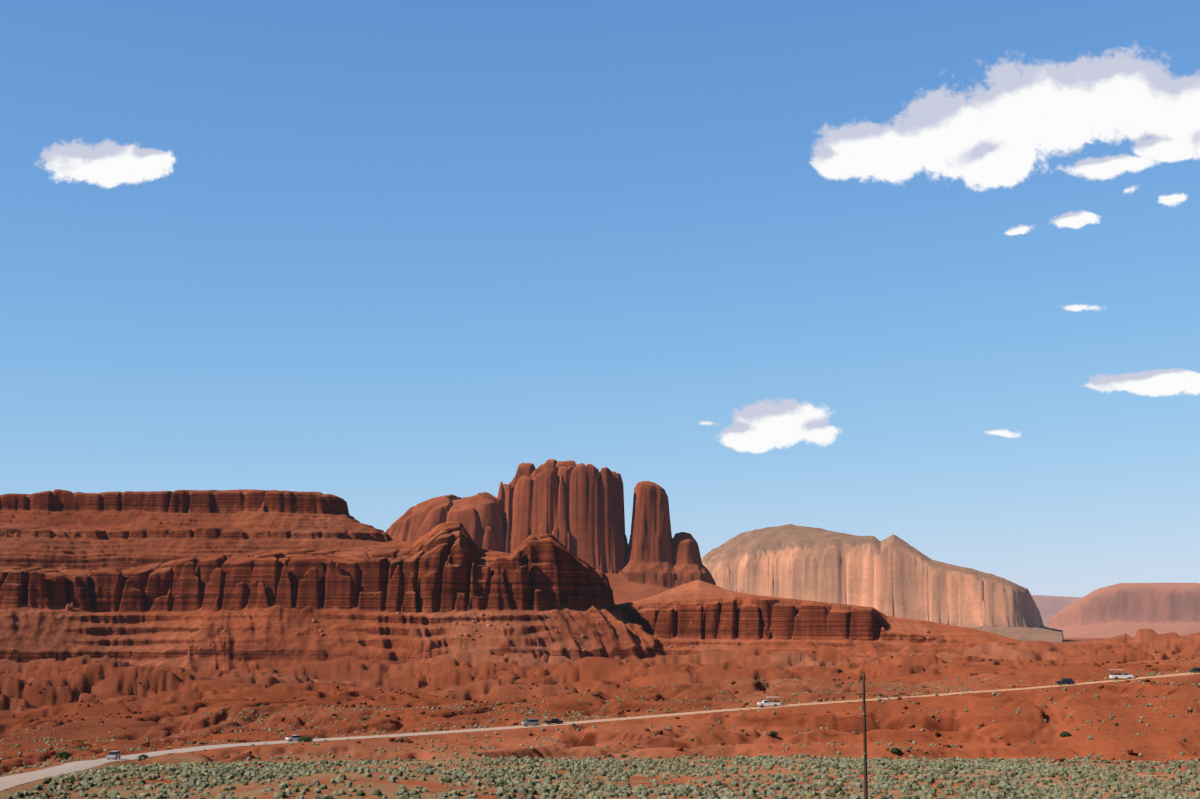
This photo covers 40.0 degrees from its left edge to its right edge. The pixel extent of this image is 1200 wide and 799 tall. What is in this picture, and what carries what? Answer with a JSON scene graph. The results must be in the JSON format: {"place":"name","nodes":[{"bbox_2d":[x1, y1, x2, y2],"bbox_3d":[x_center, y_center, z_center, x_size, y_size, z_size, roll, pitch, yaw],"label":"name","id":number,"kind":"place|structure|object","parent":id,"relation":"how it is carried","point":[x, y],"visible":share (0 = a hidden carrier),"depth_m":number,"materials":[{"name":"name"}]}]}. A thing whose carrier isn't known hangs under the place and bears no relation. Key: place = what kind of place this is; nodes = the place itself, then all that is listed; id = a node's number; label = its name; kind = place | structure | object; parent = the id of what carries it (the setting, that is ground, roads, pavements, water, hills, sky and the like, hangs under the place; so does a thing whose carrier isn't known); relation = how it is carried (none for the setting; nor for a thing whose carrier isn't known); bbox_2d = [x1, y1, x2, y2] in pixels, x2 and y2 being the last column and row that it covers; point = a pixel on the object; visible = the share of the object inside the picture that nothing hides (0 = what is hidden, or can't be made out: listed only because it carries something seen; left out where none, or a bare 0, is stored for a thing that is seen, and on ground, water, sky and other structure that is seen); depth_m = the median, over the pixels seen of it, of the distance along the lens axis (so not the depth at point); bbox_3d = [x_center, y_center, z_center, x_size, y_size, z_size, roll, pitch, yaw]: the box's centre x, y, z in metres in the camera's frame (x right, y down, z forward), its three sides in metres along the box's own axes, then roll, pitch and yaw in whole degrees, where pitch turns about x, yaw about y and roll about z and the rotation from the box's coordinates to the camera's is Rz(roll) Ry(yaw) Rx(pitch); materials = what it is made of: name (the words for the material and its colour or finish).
{"place":"outdoors","nodes":[
{"label":"outdoors","id":0,"kind":"place"},
{"bbox_2d":[0,629,1199,798],"bbox_3d":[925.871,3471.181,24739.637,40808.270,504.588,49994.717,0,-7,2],"label":"ground","id":1,"kind":"structure","parent":0,"point":[463,675],"depth_m":537.46,"materials":[{"name":"brown soil"}]},
{"bbox_2d":[0,489,1022,670],"bbox_3d":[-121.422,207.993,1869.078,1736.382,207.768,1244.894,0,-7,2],"label":"mesa","id":2,"kind":"structure","parent":1,"relation":"on","point":[89,574],"depth_m":1569.00,"materials":[{"name":"brown stone"}]},
{"bbox_2d":[8,539,973,661],"bbox_3d":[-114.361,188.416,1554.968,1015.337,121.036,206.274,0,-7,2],"label":"talus boulders","id":3,"kind":"object","parent":2,"relation":"on","point":[455,623],"visible":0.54,"depth_m":1516.20,"materials":[{"name":"brown stone"}]},
{"bbox_2d":[385,459,715,604],"bbox_3d":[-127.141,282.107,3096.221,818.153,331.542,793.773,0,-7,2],"label":"rock butte","id":4,"kind":"object","parent":1,"relation":"on","point":[573,507],"visible":0.42,"depth_m":2946.76,"materials":[{"name":"brown stone"}]},
{"bbox_2d":[52,731,1070,760],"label":"green shrubs","id":5,"kind":"object","parent":1,"relation":"on","point":[64,754],"visible":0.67,"depth_m":395.11,"materials":[{"name":"green plant"}]},
{"bbox_2d":[0,668,1199,798],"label":"shrubs","id":6,"kind":"object","parent":1,"relation":"on","point":[524,791],"visible":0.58,"depth_m":260.56,"materials":[{"name":"green plant"}]},
{"bbox_2d":[3,646,1199,764],"bbox_3d":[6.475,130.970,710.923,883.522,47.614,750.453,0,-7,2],"label":"shrubs","id":7,"kind":"object","parent":1,"relation":"on","point":[660,732],"visible":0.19,"depth_m":497.53,"materials":[{"name":"green plant"}]},
{"bbox_2d":[6,762,1199,798],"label":"shrubs","id":8,"kind":"object","parent":1,"relation":"on","point":[564,784],"visible":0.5,"depth_m":228.77,"materials":[{"name":"green plant"}]},
{"bbox_2d":[862,674,867,798],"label":"utility pole","id":9,"kind":"object","parent":1,"relation":"on","point":[865,746],"visible":1,"depth_m":139.71,"materials":[{"name":"brown wood"}]},
{"bbox_2d":[701,524,1063,641],"bbox_3d":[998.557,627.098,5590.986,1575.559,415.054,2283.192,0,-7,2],"label":"mesa","id":10,"kind":"structure","parent":1,"relation":"on","point":[893,575],"depth_m":4917.05,"materials":[{"name":"beige stone"}]},
{"bbox_2d":[1045,583,1199,637],"bbox_3d":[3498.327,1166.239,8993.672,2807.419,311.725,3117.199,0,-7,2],"label":"mesa","id":11,"kind":"structure","parent":1,"relation":"on","point":[1129,609],"depth_m":8334.42,"materials":[{"name":"stone"}]},
{"bbox_2d":[0,672,1199,790],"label":"dirt road","id":12,"kind":"structure","parent":0,"point":[6,782],"depth_m":422.82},
{"bbox_2d":[107,751,120,759],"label":"silver suv","id":13,"kind":"object","parent":12,"relation":"on","point":[115,755],"visible":0.98,"depth_m":362.28,"materials":[{"name":"grey paint"}]},
{"bbox_2d":[285,735,300,740],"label":"white sedan car","id":14,"kind":"object","parent":12,"relation":"on","point":[294,737],"visible":0.83,"depth_m":415.26,"materials":[{"name":"white paint"}]},
{"bbox_2d":[521,719,539,725],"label":"silver suv","id":15,"kind":"object","parent":12,"relation":"on","point":[531,722],"visible":0.98,"depth_m":444.26,"materials":[{"name":"grey paint"}]},
{"bbox_2d":[545,718,562,723],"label":"black sedan car","id":16,"kind":"object","parent":12,"relation":"on","point":[554,720],"visible":0.98,"depth_m":446.60,"materials":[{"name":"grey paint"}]},
{"bbox_2d":[757,697,779,706],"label":"pickup truck","id":17,"kind":"object","parent":12,"relation":"on","point":[763,703],"visible":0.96,"depth_m":459.97,"materials":[{"name":"white paint"}]},
{"bbox_2d":[1056,678,1074,684],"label":"dark suv","id":18,"kind":"object","parent":12,"relation":"on","point":[1070,681],"visible":0.98,"depth_m":461.96,"materials":[{"name":"grey paint"}]},
{"bbox_2d":[1109,670,1133,679],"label":"pickup truck","id":19,"kind":"object","parent":12,"relation":"on","point":[1115,676],"visible":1,"depth_m":462.03,"materials":[{"name":"white paint"}]},
{"bbox_2d":[1189,667,1199,672],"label":"car","id":20,"kind":"object","parent":12,"relation":"on","point":[1195,669],"visible":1,"depth_m":464.07,"materials":[{"name":"grey paint"}]},
{"bbox_2d":[0,0,1199,596],"label":"sky","id":21,"kind":"structure","parent":0,"point":[923,273],"materials":[{"name":"blue"}]},
{"bbox_2d":[1031,595,1081,625],"bbox_3d":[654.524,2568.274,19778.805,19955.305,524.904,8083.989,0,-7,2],"label":"distant plateau","id":22,"kind":"structure","parent":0,"point":[1049,607],"depth_m":19491.26,"materials":[{"name":"stone"}]}
]}

